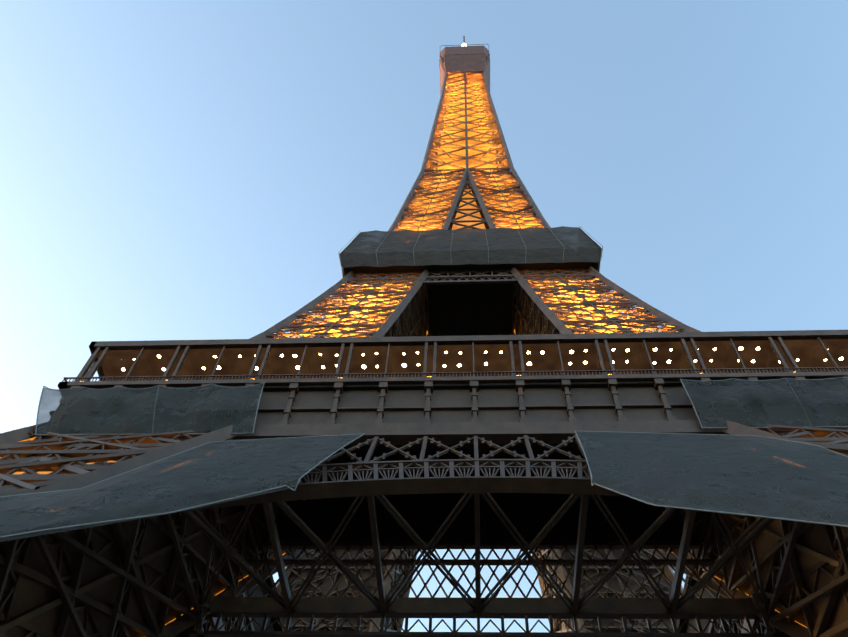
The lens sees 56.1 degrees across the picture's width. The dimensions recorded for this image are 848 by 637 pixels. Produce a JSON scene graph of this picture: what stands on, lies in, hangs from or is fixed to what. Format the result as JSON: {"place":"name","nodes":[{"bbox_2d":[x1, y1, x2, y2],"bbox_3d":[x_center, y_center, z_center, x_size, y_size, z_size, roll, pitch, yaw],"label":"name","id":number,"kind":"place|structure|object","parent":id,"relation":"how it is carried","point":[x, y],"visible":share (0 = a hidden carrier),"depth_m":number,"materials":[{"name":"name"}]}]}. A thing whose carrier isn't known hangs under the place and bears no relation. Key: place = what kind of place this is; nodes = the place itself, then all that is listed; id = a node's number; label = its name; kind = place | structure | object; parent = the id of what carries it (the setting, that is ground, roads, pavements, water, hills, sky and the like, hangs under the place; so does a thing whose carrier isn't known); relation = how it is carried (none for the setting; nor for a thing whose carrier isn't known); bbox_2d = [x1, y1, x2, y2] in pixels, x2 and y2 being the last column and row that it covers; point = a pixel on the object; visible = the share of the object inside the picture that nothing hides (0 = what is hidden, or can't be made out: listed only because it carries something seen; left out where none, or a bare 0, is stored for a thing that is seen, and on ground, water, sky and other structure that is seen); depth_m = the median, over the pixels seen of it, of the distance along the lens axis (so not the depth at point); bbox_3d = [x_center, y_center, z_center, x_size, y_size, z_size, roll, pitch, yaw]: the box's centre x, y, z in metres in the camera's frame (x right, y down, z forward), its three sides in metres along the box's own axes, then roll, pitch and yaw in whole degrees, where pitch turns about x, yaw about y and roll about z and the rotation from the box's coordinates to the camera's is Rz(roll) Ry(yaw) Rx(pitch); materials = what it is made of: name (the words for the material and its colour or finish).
{"place":"outdoors","nodes":[
{"label":"outdoors","id":0,"kind":"place"},
{"bbox_2d":[0,0,847,631],"label":"sky","id":1,"kind":"structure","parent":0,"point":[170,169],"materials":[{"name":"blue"}]},
{"label":"paving","id":2,"kind":"structure","parent":0,"visible":0},
{"bbox_2d":[0,36,847,636],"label":"tower","id":3,"kind":"structure","parent":2,"relation":"on","point":[66,462],"depth_m":65.06,"materials":[{"name":"brown metal"}]},
{"bbox_2d":[36,387,157,433],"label":"tarp","id":4,"kind":"object","parent":3,"relation":"attached to","point":[120,410],"visible":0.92,"depth_m":66.03,"materials":[{"name":"fabric"}]},
{"bbox_2d":[35,385,159,434],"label":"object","id":5,"kind":"object","parent":4,"relation":"attached to","point":[96,389],"visible":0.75,"depth_m":66.38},
{"bbox_2d":[0,435,360,541],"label":"tarp","id":6,"kind":"object","parent":3,"relation":"on","point":[208,473],"visible":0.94,"depth_m":47.30,"materials":[{"name":"grey fabric"}]},
{"bbox_2d":[0,433,363,537],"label":"rope","id":7,"kind":"object","parent":3,"relation":"attached to","point":[176,510],"visible":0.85,"depth_m":45.92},
{"bbox_2d":[153,384,262,432],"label":"tarp","id":8,"kind":"object","parent":3,"relation":"attached to","point":[208,409],"visible":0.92,"depth_m":65.43,"materials":[{"name":"fabric"}]},
{"bbox_2d":[159,382,264,433],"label":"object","id":9,"kind":"object","parent":8,"relation":"attached to","point":[263,383],"visible":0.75,"depth_m":67.25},
{"bbox_2d":[0,83,806,627],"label":"lights","id":10,"kind":"object","parent":3,"relation":"attached to","point":[462,163],"visible":0.04,"depth_m":170.96},
{"bbox_2d":[0,285,847,636],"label":"eiffel tower inner screens","id":11,"kind":"object","parent":3,"relation":"attached to","point":[30,595],"visible":0.02,"depth_m":61.16,"materials":[{"name":"black metal"}]},
{"bbox_2d":[62,262,790,636],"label":"eiffel tower decks","id":12,"kind":"object","parent":3,"relation":"attached to","point":[472,308],"visible":0.06,"depth_m":74.21,"materials":[{"name":"black metal"}]},
{"bbox_2d":[439,46,489,101],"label":"observation deck","id":13,"kind":"structure","parent":3,"relation":"on","point":[463,59],"depth_m":256.38,"materials":[{"name":"metal"}]},
{"bbox_2d":[340,226,601,277],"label":"tarp","id":14,"kind":"object","parent":3,"relation":"on","point":[471,246],"visible":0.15,"depth_m":123.98,"materials":[{"name":"grey fabric"}]},
{"bbox_2d":[338,226,602,264],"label":"ropes","id":15,"kind":"object","parent":14,"relation":"attached to","point":[487,244],"visible":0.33,"depth_m":123.42,"materials":[{"name":"black fabric"}]},
{"bbox_2d":[97,339,847,380],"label":"gallery wall","id":16,"kind":"structure","parent":3,"relation":"attached to","point":[809,353],"depth_m":75.09,"materials":[{"name":"brown metal"}]},
{"bbox_2d":[121,347,842,370],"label":"lights","id":17,"kind":"object","parent":16,"relation":"attached to","point":[446,352],"visible":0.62,"depth_m":75.06},
{"bbox_2d":[255,386,697,423],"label":"wall panels","id":18,"kind":"object","parent":3,"relation":"attached to","point":[485,397],"depth_m":66.68,"materials":[{"name":"grey metal"}]},
{"bbox_2d":[575,431,847,526],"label":"rope","id":19,"kind":"object","parent":3,"relation":"attached to","point":[804,521],"visible":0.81,"depth_m":42.96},
{"bbox_2d":[576,431,847,524],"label":"tarp","id":20,"kind":"object","parent":19,"relation":"attached to","point":[763,476],"visible":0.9,"depth_m":47.14,"materials":[{"name":"grey fabric"}]},
{"bbox_2d":[682,379,809,426],"bbox_3d":[25.578,6.472,63.515,8.540,6.092,0.790,-1,-57,3],"label":"tarp","id":21,"kind":"object","parent":3,"relation":"attached to","point":[749,403],"visible":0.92,"depth_m":63.14,"materials":[{"name":"fabric"}]},
{"bbox_2d":[680,378,811,428],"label":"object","id":22,"kind":"object","parent":21,"relation":"attached to","point":[737,379],"visible":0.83,"depth_m":63.78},
{"bbox_2d":[787,378,847,426],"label":"tarp","id":23,"kind":"object","parent":3,"relation":"attached to","point":[824,402],"visible":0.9,"depth_m":63.19,"materials":[{"name":"fabric"}]},
{"bbox_2d":[786,377,847,427],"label":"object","id":24,"kind":"object","parent":23,"relation":"attached to","point":[822,379],"visible":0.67,"depth_m":65.61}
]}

